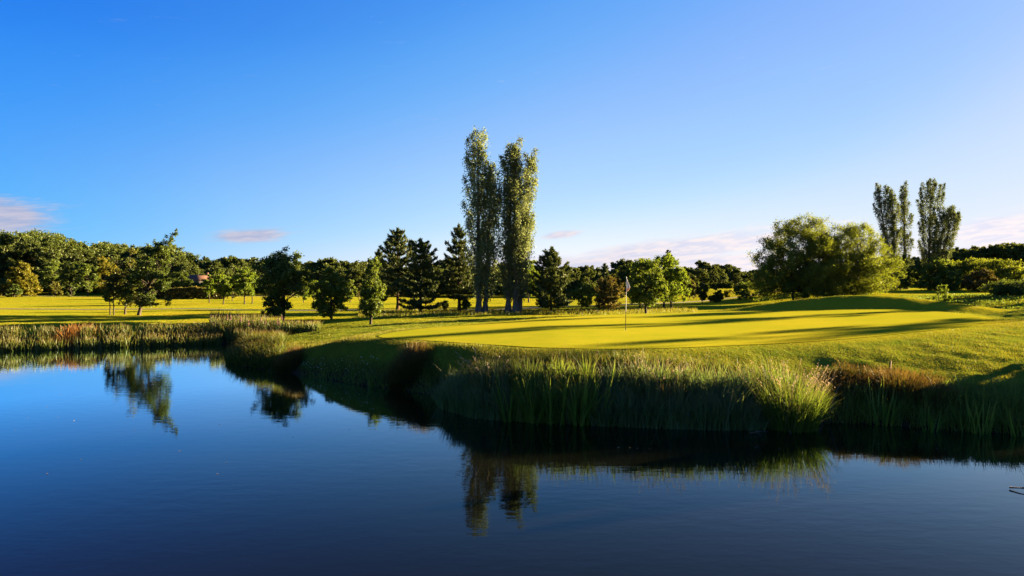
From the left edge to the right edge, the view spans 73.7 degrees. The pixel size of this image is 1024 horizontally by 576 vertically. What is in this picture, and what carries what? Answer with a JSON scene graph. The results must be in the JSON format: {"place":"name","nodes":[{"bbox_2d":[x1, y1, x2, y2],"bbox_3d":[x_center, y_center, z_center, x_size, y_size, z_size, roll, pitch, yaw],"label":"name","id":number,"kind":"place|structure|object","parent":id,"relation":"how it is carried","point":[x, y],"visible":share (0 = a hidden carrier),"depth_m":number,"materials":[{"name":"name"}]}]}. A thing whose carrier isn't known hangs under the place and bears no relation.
{"place":"outdoors","nodes":[
{"label":"outdoors","id":0,"kind":"place"},
{"bbox_2d":[0,293,758,310],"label":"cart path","id":1,"kind":"structure","parent":0,"point":[316,310],"depth_m":62.13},
{"bbox_2d":[0,344,1023,575],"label":"pond water","id":2,"kind":"structure","parent":0,"point":[311,476],"depth_m":11.30,"materials":[{"name":"liquid"}]},
{"bbox_2d":[0,279,1023,434],"bbox_3d":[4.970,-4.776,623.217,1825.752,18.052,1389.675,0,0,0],"label":"ground","id":3,"kind":"structure","parent":0,"point":[44,309],"depth_m":38.90,"materials":[{"name":"green plant"}]},
{"bbox_2d":[0,243,22,278],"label":"woodland tree","id":4,"kind":"object","parent":3,"relation":"on","point":[8,253],"visible":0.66,"depth_m":186.93,"materials":[{"name":"green plant"}]},
{"bbox_2d":[4,284,22,296],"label":"bush","id":5,"kind":"object","parent":3,"relation":"on","point":[14,289],"visible":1,"depth_m":125.59,"materials":[{"name":"green plant"}]},
{"bbox_2d":[3,239,38,272],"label":"woodland tree","id":6,"kind":"object","parent":3,"relation":"on","point":[23,258],"visible":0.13,"depth_m":193.86,"materials":[{"name":"green plant"}]},
{"bbox_2d":[0,262,42,296],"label":"willow bush","id":7,"kind":"object","parent":3,"relation":"on","point":[22,277],"visible":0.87,"depth_m":129.24,"materials":[{"name":"yellow plant"}]},
{"bbox_2d":[0,239,63,278],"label":"woodland tree","id":8,"kind":"object","parent":3,"relation":"on","point":[36,246],"visible":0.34,"depth_m":190.96,"materials":[{"name":"green plant"}]},
{"bbox_2d":[30,246,67,293],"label":"woodland tree","id":9,"kind":"object","parent":3,"relation":"on","point":[50,253],"visible":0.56,"depth_m":181.05,"materials":[{"name":"green plant"}]},
{"bbox_2d":[38,259,64,295],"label":"round tree","id":10,"kind":"object","parent":3,"relation":"on","point":[50,268],"visible":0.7,"depth_m":152.72,"materials":[{"name":"green plant"}]},
{"bbox_2d":[45,281,63,296],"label":"bush","id":11,"kind":"object","parent":3,"relation":"on","point":[50,288],"visible":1,"depth_m":137.99,"materials":[{"name":"green plant"}]},
{"bbox_2d":[51,325,79,346],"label":"dock plant","id":12,"kind":"object","parent":3,"relation":"on","point":[64,335],"visible":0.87,"depth_m":37.46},
{"bbox_2d":[57,261,86,294],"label":"round tree","id":13,"kind":"object","parent":3,"relation":"on","point":[67,275],"visible":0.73,"depth_m":151.08,"materials":[{"name":"green plant"}]},
{"bbox_2d":[60,247,88,277],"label":"woodland tree","id":14,"kind":"object","parent":3,"relation":"on","point":[78,258],"visible":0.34,"depth_m":189.52,"materials":[{"name":"green plant"}]},
{"bbox_2d":[62,322,87,337],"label":"dock plant","id":15,"kind":"object","parent":3,"relation":"on","point":[72,327],"visible":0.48,"depth_m":38.10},
{"bbox_2d":[72,263,100,295],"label":"round tree","id":16,"kind":"object","parent":3,"relation":"on","point":[86,270],"visible":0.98,"depth_m":147.38,"materials":[{"name":"green plant"}]},
{"bbox_2d":[0,228,200,272],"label":"woodland","id":17,"kind":"object","parent":3,"relation":"on","point":[7,238],"visible":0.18,"depth_m":214.00,"materials":[{"name":"plant"}]},
{"bbox_2d":[91,256,119,295],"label":"willow tree","id":18,"kind":"object","parent":3,"relation":"on","point":[104,265],"visible":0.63,"depth_m":151.26,"materials":[{"name":"green plant"}]},
{"bbox_2d":[102,283,115,314],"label":"sapling","id":19,"kind":"object","parent":3,"relation":"on","point":[107,297],"visible":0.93,"depth_m":50.95,"materials":[{"name":"green plant"}]},
{"bbox_2d":[0,321,222,351],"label":"cattail bed","id":20,"kind":"object","parent":3,"relation":"on","point":[162,335],"visible":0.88,"depth_m":38.25,"materials":[{"name":"plant"}]},
{"bbox_2d":[88,251,138,279],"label":"woodland tree","id":21,"kind":"object","parent":3,"relation":"on","point":[113,258],"visible":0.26,"depth_m":181.27,"materials":[{"name":"green plant"}]},
{"bbox_2d":[104,273,122,314],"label":"sapling","id":22,"kind":"object","parent":3,"relation":"on","point":[112,278],"visible":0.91,"depth_m":50.88,"materials":[{"name":"green plant"}]},
{"bbox_2d":[110,249,137,313],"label":"slender tree","id":23,"kind":"object","parent":3,"relation":"on","point":[124,273],"visible":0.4,"depth_m":51.83,"materials":[{"name":"green plant"}]},
{"bbox_2d":[116,228,178,314],"bbox_3d":[-27.160,-1.117,50.969,4.067,6.728,3.429,0,0,38],"label":"leaning tree","id":24,"kind":"object","parent":3,"relation":"on","point":[136,278],"visible":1,"depth_m":50.73,"materials":[{"name":"green plant"}]},
{"bbox_2d":[151,258,189,282],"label":"woodland tree","id":25,"kind":"object","parent":3,"relation":"on","point":[175,263],"visible":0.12,"depth_m":186.15,"materials":[{"name":"green plant"}]},
{"bbox_2d":[121,286,227,298],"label":"hedge","id":26,"kind":"object","parent":3,"relation":"on","point":[181,292],"visible":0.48,"depth_m":115.28,"materials":[{"name":"green plant"}]},
{"bbox_2d":[169,271,193,293],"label":"bush","id":27,"kind":"object","parent":3,"relation":"on","point":[184,281],"visible":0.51,"depth_m":145.06,"materials":[{"name":"green plant"}]},
{"bbox_2d":[179,261,204,279],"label":"woodland tree","id":28,"kind":"object","parent":3,"relation":"on","point":[191,270],"visible":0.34,"depth_m":165.91,"materials":[{"name":"green plant"}]},
{"bbox_2d":[188,272,211,295],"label":"house","id":29,"kind":"structure","parent":3,"relation":"on","point":[196,278],"depth_m":156.71,"materials":[{"name":"tile"}]},
{"bbox_2d":[202,274,215,302],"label":"young tree","id":30,"kind":"object","parent":3,"relation":"on","point":[208,283],"visible":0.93,"depth_m":91.83,"materials":[{"name":"green plant"}]},
{"bbox_2d":[205,269,230,295],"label":"bush","id":31,"kind":"object","parent":3,"relation":"on","point":[216,273],"visible":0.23,"depth_m":146.76,"materials":[{"name":"green plant"}]},
{"bbox_2d":[212,274,233,303],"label":"young tree","id":32,"kind":"object","parent":3,"relation":"on","point":[225,290],"visible":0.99,"depth_m":83.55,"materials":[{"name":"green plant"}]},
{"bbox_2d":[215,265,234,288],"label":"woodland tree","id":33,"kind":"object","parent":3,"relation":"on","point":[228,272],"visible":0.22,"depth_m":161.52,"materials":[{"name":"green plant"}]},
{"bbox_2d":[231,267,255,303],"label":"young tree","id":34,"kind":"object","parent":3,"relation":"on","point":[243,282],"visible":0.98,"depth_m":82.41,"materials":[{"name":"green plant"}]},
{"bbox_2d":[219,329,293,369],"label":"tall grass","id":35,"kind":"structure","parent":3,"relation":"on","point":[248,349],"depth_m":29.41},
{"bbox_2d":[208,309,322,343],"bbox_3d":[-15.081,2.349,41.219,11.054,2.162,3.551,0,0,23],"label":"sedge bed","id":36,"kind":"object","parent":3,"relation":"on","point":[289,327],"visible":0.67,"depth_m":41.11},
{"bbox_2d":[260,294,293,320],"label":"bush","id":37,"kind":"object","parent":3,"relation":"on","point":[274,309],"visible":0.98,"depth_m":46.25,"materials":[{"name":"green plant"}]},
{"bbox_2d":[250,245,317,319],"bbox_3d":[-15.724,-0.251,46.954,4.379,5.324,4.786,0,0,0],"label":"fairway tree","id":38,"kind":"object","parent":3,"relation":"on","point":[286,272],"visible":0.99,"depth_m":46.19,"materials":[{"name":"green plant"}]},
{"bbox_2d":[272,345,306,372],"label":"grass tussock","id":39,"kind":"object","parent":3,"relation":"on","point":[289,361],"depth_m":26.66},
{"bbox_2d":[183,255,461,279],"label":"woodland","id":40,"kind":"object","parent":3,"relation":"on","point":[205,263],"visible":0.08,"depth_m":192.85,"materials":[{"name":"plant"}]},
{"bbox_2d":[310,267,350,318],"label":"fairway tree","id":41,"kind":"object","parent":3,"relation":"on","point":[325,304],"visible":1,"depth_m":47.65,"materials":[{"name":"green plant"}]},
{"bbox_2d":[343,279,357,302],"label":"young tree","id":42,"kind":"object","parent":3,"relation":"on","point":[350,290],"visible":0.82,"depth_m":94.75,"materials":[{"name":"green plant"}]},
{"bbox_2d":[341,265,362,294],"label":"woodland tree","id":43,"kind":"object","parent":3,"relation":"on","point":[355,270],"visible":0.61,"depth_m":165.91,"materials":[{"name":"green plant"}]},
{"bbox_2d":[298,358,436,402],"bbox_3d":[-4.663,2.849,23.090,1.824,1.063,10.362,0,0,-41],"label":"bank sedge","id":44,"kind":"object","parent":3,"relation":"on","point":[353,377],"visible":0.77,"depth_m":23.65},
{"bbox_2d":[357,256,386,323],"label":"columnar tree","id":45,"kind":"object","parent":3,"relation":"on","point":[370,305],"visible":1,"depth_m":41.68,"materials":[{"name":"green plant"}]},
{"bbox_2d":[371,248,389,301],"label":"pine tree","id":46,"kind":"object","parent":3,"relation":"on","point":[378,253],"visible":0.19,"depth_m":65.72,"materials":[{"name":"green plant"}]},
{"bbox_2d":[0,277,773,294],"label":"undergrowth","id":47,"kind":"object","parent":3,"relation":"on","point":[569,288],"visible":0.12,"depth_m":167.45,"materials":[{"name":"green plant"}]},
{"bbox_2d":[373,227,422,310],"bbox_3d":[-9.842,-1.607,57.840,4.552,7.266,4.348,0,0,37],"label":"pine tree","id":48,"kind":"object","parent":3,"relation":"on","point":[393,259],"visible":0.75,"depth_m":57.52,"materials":[{"name":"green plant"}]},
{"bbox_2d":[381,339,438,390],"bbox_3d":[-3.407,2.540,22.462,2.205,1.688,2.056,0,0,0],"label":"grass tussock","id":49,"kind":"object","parent":3,"relation":"on","point":[409,365],"depth_m":22.23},
{"bbox_2d":[387,237,453,311],"bbox_3d":[-7.659,-1.066,56.106,5.072,6.240,5.234,0,0,16],"label":"pine tree","id":50,"kind":"object","parent":3,"relation":"on","point":[421,260],"visible":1,"depth_m":55.56,"materials":[{"name":"green plant"}]},
{"bbox_2d":[440,223,473,310],"bbox_3d":[-4.579,-1.734,57.126,3.202,7.534,3.409,0,0,0],"label":"pine tree","id":51,"kind":"object","parent":3,"relation":"on","point":[462,280],"visible":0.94,"depth_m":56.65,"materials":[{"name":"green plant"}]},
{"bbox_2d":[419,344,507,398],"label":"tall grass","id":52,"kind":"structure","parent":3,"relation":"on","point":[429,359],"depth_m":21.33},
{"bbox_2d":[423,362,513,420],"bbox_3d":[-1.381,2.612,18.251,4.418,1.536,1.784,0,0,45],"label":"reed bed","id":53,"kind":"object","parent":3,"relation":"on","point":[449,397],"visible":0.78,"depth_m":17.53,"materials":[{"name":"plant"}]},
{"bbox_2d":[460,126,504,313],"bbox_3d":[-2.371,-5.179,52.601,3.661,14.410,3.270,0,0,0],"label":"poplar tree","id":54,"kind":"object","parent":3,"relation":"on","point":[485,245],"visible":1,"depth_m":52.35,"materials":[{"name":"green plant"}]},
{"bbox_2d":[450,345,526,397],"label":"seeding grass","id":55,"kind":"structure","parent":3,"relation":"on","point":[488,364],"depth_m":17.98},
{"bbox_2d":[483,367,530,422],"bbox_3d":[-0.158,2.636,17.079,1.471,1.501,1.154,0,0,17],"label":"iris plant","id":56,"kind":"object","parent":3,"relation":"on","point":[508,412],"visible":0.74,"depth_m":16.82,"materials":[{"name":"green plant"}]},
{"bbox_2d":[494,136,539,312],"bbox_3d":[0.458,-4.932,53.068,3.288,13.921,3.386,0,0,26],"label":"poplar tree","id":57,"kind":"object","parent":3,"relation":"on","point":[516,246],"visible":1,"depth_m":52.52,"materials":[{"name":"green plant"}]},
{"bbox_2d":[525,260,539,302],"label":"lime tree","id":58,"kind":"object","parent":3,"relation":"on","point":[532,268],"visible":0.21,"depth_m":91.50,"materials":[{"name":"green plant"}]},
{"bbox_2d":[513,366,558,424],"bbox_3d":[0.558,2.662,16.760,1.187,1.460,1.123,0,0,0],"label":"iris plant","id":59,"kind":"object","parent":3,"relation":"on","point":[530,419],"visible":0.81,"depth_m":16.64,"materials":[{"name":"green plant"}]},
{"bbox_2d":[528,246,573,311],"bbox_3d":[3.104,-0.711,53.898,3.851,5.369,3.677,0,0,0],"label":"pine tree","id":60,"kind":"object","parent":3,"relation":"on","point":[550,276],"visible":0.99,"depth_m":53.48,"materials":[{"name":"green plant"}]},
{"bbox_2d":[494,352,619,425],"bbox_3d":[1.030,2.484,17.074,3.409,1.792,2.297,0,0,0],"label":"reed bed","id":61,"kind":"object","parent":3,"relation":"on","point":[560,367],"visible":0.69,"depth_m":16.86,"materials":[{"name":"plant"}]},
{"bbox_2d":[536,369,581,425],"bbox_3d":[1.138,2.701,16.744,1.242,1.390,1.358,0,0,0],"label":"iris plant","id":62,"kind":"object","parent":3,"relation":"on","point":[563,406],"visible":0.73,"depth_m":16.50,"materials":[{"name":"green plant"}]},
{"bbox_2d":[559,370,602,426],"bbox_3d":[1.682,2.658,16.528,1.194,1.466,1.380,0,0,0],"label":"iris plant","id":63,"kind":"object","parent":3,"relation":"on","point":[583,413],"visible":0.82,"depth_m":16.32,"materials":[{"name":"green plant"}]},
{"bbox_2d":[570,283,595,308],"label":"thorn tree","id":64,"kind":"object","parent":3,"relation":"on","point":[585,290],"visible":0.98,"depth_m":55.67,"materials":[{"name":"green plant"}]},
{"bbox_2d":[577,269,596,285],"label":"woodland tree","id":65,"kind":"object","parent":3,"relation":"on","point":[585,276],"visible":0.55,"depth_m":166.74,"materials":[{"name":"green plant"}]},
{"bbox_2d":[581,360,622,415],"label":"iris plant","id":66,"kind":"object","parent":3,"relation":"on","point":[609,389],"visible":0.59,"depth_m":16.40,"materials":[{"name":"green plant"}]},
{"bbox_2d":[596,263,610,303],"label":"pine tree","id":67,"kind":"object","parent":3,"relation":"on","point":[604,274],"visible":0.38,"depth_m":74.72,"materials":[{"name":"green plant"}]},
{"bbox_2d":[593,276,624,310],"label":"tree","id":68,"kind":"object","parent":3,"relation":"on","point":[604,297],"visible":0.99,"depth_m":52.64,"materials":[{"name":"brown plant"}]},
{"bbox_2d":[437,258,789,282],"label":"woodland","id":69,"kind":"object","parent":3,"relation":"on","point":[730,270],"visible":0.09,"depth_m":212.15,"materials":[{"name":"plant"}]},
{"bbox_2d":[611,264,628,282],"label":"woodland tree","id":70,"kind":"object","parent":3,"relation":"on","point":[621,271],"visible":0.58,"depth_m":177.75,"materials":[{"name":"green plant"}]},
{"bbox_2d":[427,343,845,429],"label":"dry stalks","id":71,"kind":"object","parent":3,"relation":"on","point":[652,382],"visible":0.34,"depth_m":16.98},
{"bbox_2d":[507,348,776,390],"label":"tall grass","id":72,"kind":"structure","parent":3,"relation":"on","point":[603,361],"depth_m":18.10,"materials":[{"name":"plant"}]},
{"bbox_2d":[625,258,669,313],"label":"maple tree","id":73,"kind":"object","parent":3,"relation":"on","point":[648,288],"visible":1,"depth_m":47.96,"materials":[{"name":"green plant"}]},
{"bbox_2d":[282,295,1023,349],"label":"rough grass","id":74,"kind":"structure","parent":3,"relation":"on","point":[604,314],"depth_m":40.20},
{"bbox_2d":[610,351,708,405],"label":"seeding grass","id":75,"kind":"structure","parent":3,"relation":"on","point":[658,367],"depth_m":16.70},
{"bbox_2d":[647,253,692,307],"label":"maple tree","id":76,"kind":"object","parent":3,"relation":"on","point":[672,275],"visible":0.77,"depth_m":59.23,"materials":[{"name":"green plant"}]},
{"bbox_2d":[582,356,776,430],"bbox_3d":[4.006,2.527,16.502,5.316,1.717,2.381,0,0,13],"label":"reed bed","id":77,"kind":"object","parent":3,"relation":"on","point":[710,419],"visible":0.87,"depth_m":16.17,"materials":[{"name":"plant"}]},
{"bbox_2d":[379,309,986,348],"bbox_3d":[10.495,1.575,31.468,30.857,0.594,16.745,0,0,-40],"label":"putting green","id":78,"kind":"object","parent":3,"relation":"on","point":[672,330],"visible":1,"depth_m":27.51,"materials":[{"name":"plant"}]},
{"bbox_2d":[681,279,697,298],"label":"tree","id":79,"kind":"object","parent":3,"relation":"on","point":[692,292],"visible":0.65,"depth_m":95.23,"materials":[{"name":"green plant"}]},
{"bbox_2d":[694,282,707,302],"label":"young tree","id":80,"kind":"object","parent":3,"relation":"on","point":[704,295],"visible":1,"depth_m":83.81,"materials":[{"name":"green plant"}]},
{"bbox_2d":[695,268,711,283],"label":"woodland tree","id":81,"kind":"object","parent":3,"relation":"on","point":[705,277],"visible":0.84,"depth_m":172.53,"materials":[{"name":"green plant"}]},
{"bbox_2d":[707,285,723,301],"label":"bush","id":82,"kind":"object","parent":3,"relation":"on","point":[717,296],"visible":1,"depth_m":83.56,"materials":[{"name":"green plant"}]},
{"bbox_2d":[717,270,728,288],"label":"woodland tree","id":83,"kind":"object","parent":3,"relation":"on","point":[722,275],"visible":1,"depth_m":172.36,"materials":[{"name":"green plant"}]},
{"bbox_2d":[732,281,758,299],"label":"bush","id":84,"kind":"object","parent":3,"relation":"on","point":[744,292],"visible":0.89,"depth_m":83.63,"materials":[{"name":"green plant"}]},
{"bbox_2d":[744,212,853,301],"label":"willow tree","id":85,"kind":"object","parent":3,"relation":"on","point":[808,278],"visible":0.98,"depth_m":72.47,"materials":[{"name":"green plant"}]},
{"bbox_2d":[738,354,860,432],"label":"seeding grass","id":86,"kind":"structure","parent":3,"relation":"on","point":[799,415],"depth_m":15.84,"materials":[{"name":"plant"}]},
{"bbox_2d":[797,219,907,295],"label":"willow tree","id":87,"kind":"object","parent":3,"relation":"on","point":[863,279],"visible":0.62,"depth_m":73.53,"materials":[{"name":"green plant"}]},
{"bbox_2d":[855,378,902,426],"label":"iris plant","id":88,"kind":"object","parent":3,"relation":"on","point":[893,415],"visible":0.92,"depth_m":16.51,"materials":[{"name":"green plant"}]},
{"bbox_2d":[816,360,952,407],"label":"tall grass","id":89,"kind":"structure","parent":3,"relation":"on","point":[842,373],"depth_m":17.52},
{"bbox_2d":[872,183,902,289],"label":"poplar tree","id":90,"kind":"object","parent":3,"relation":"on","point":[890,216],"visible":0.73,"depth_m":99.05,"materials":[{"name":"green plant"}]},
{"bbox_2d":[851,364,935,403],"bbox_3d":[9.709,2.440,17.302,2.105,0.982,1.982,0,0,0],"label":"grass tussock","id":91,"kind":"object","parent":3,"relation":"on","point":[912,379],"depth_m":17.15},
{"bbox_2d":[874,253,921,289],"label":"bush","id":92,"kind":"object","parent":3,"relation":"on","point":[905,282],"visible":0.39,"depth_m":95.73,"materials":[{"name":"green plant"}]},
{"bbox_2d":[898,180,914,288],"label":"poplar tree","id":93,"kind":"object","parent":3,"relation":"on","point":[903,199],"visible":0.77,"depth_m":102.04,"materials":[{"name":"green plant"}]},
{"bbox_2d":[790,242,1023,281],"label":"woodland","id":94,"kind":"object","parent":3,"relation":"on","point":[1013,252],"visible":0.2,"depth_m":317.55,"materials":[{"name":"plant"}]},
{"bbox_2d":[823,380,1023,435],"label":"bank sedge","id":95,"kind":"object","parent":3,"relation":"on","point":[903,409],"visible":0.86,"depth_m":16.25,"materials":[{"name":"plant"}]},
{"bbox_2d":[918,408,945,432],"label":"iris plant","id":96,"kind":"object","parent":3,"relation":"on","point":[933,427],"visible":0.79,"depth_m":15.75,"materials":[{"name":"green plant"}]},
{"bbox_2d":[910,255,965,290],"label":"bush","id":97,"kind":"object","parent":3,"relation":"on","point":[945,269],"visible":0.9,"depth_m":94.19,"materials":[{"name":"green plant"}]},
{"bbox_2d":[903,378,972,412],"bbox_3d":[10.402,2.615,16.665,1.866,0.781,1.835,0,0,0],"label":"grass tussock","id":98,"kind":"object","parent":3,"relation":"on","point":[937,389],"depth_m":16.48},
{"bbox_2d":[916,178,960,289],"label":"poplar tree","id":99,"kind":"object","parent":3,"relation":"on","point":[934,246],"visible":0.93,"depth_m":96.46,"materials":[{"name":"green plant"}]},
{"bbox_2d":[932,284,952,301],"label":"weed plant","id":100,"kind":"object","parent":3,"relation":"on","point":[943,289],"visible":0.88,"depth_m":54.84,"materials":[{"name":"green plant"}]},
{"bbox_2d":[888,293,1023,309],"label":"ground weeds","id":101,"kind":"object","parent":3,"relation":"on","point":[985,296],"visible":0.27,"depth_m":56.87,"materials":[{"name":"green plant"}]},
{"bbox_2d":[942,256,989,289],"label":"golden bush","id":102,"kind":"object","parent":3,"relation":"on","point":[971,266],"visible":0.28,"depth_m":94.98,"materials":[{"name":"green plant"}]},
{"bbox_2d":[949,394,983,433],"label":"iris plant","id":103,"kind":"object","parent":3,"relation":"on","point":[976,427],"visible":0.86,"depth_m":15.62,"materials":[{"name":"green plant"}]},
{"bbox_2d":[960,268,999,292],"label":"golden bush","id":104,"kind":"object","parent":3,"relation":"on","point":[979,282],"visible":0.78,"depth_m":85.31,"materials":[{"name":"green plant"}]},
{"bbox_2d":[939,374,1023,418],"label":"bank sedge","id":105,"kind":"object","parent":3,"relation":"on","point":[988,388],"visible":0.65,"depth_m":16.57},
{"bbox_2d":[964,397,998,435],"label":"iris plant","id":106,"kind":"object","parent":3,"relation":"on","point":[986,426],"visible":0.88,"depth_m":15.48,"materials":[{"name":"green plant"}]},
{"bbox_2d":[970,258,1023,290],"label":"golden bush","id":107,"kind":"object","parent":3,"relation":"on","point":[1000,269],"visible":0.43,"depth_m":90.17,"materials":[{"name":"green plant"}]},
{"bbox_2d":[976,276,1023,295],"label":"laurel bush","id":108,"kind":"object","parent":3,"relation":"on","point":[1012,287],"visible":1,"depth_m":59.47,"materials":[{"name":"green plant"}]},
{"bbox_2d":[997,405,1023,436],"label":"iris plant","id":109,"kind":"object","parent":3,"relation":"on","point":[1012,430],"visible":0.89,"depth_m":15.28,"materials":[{"name":"green plant"}]},
{"bbox_2d":[0,0,1023,271],"label":"sky","id":110,"kind":"structure","parent":0,"point":[247,129],"materials":[{"name":"blue"}]},
{"bbox_2d":[358,307,697,317],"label":"long grass","id":111,"kind":"structure","parent":0,"point":[437,312],"depth_m":52.40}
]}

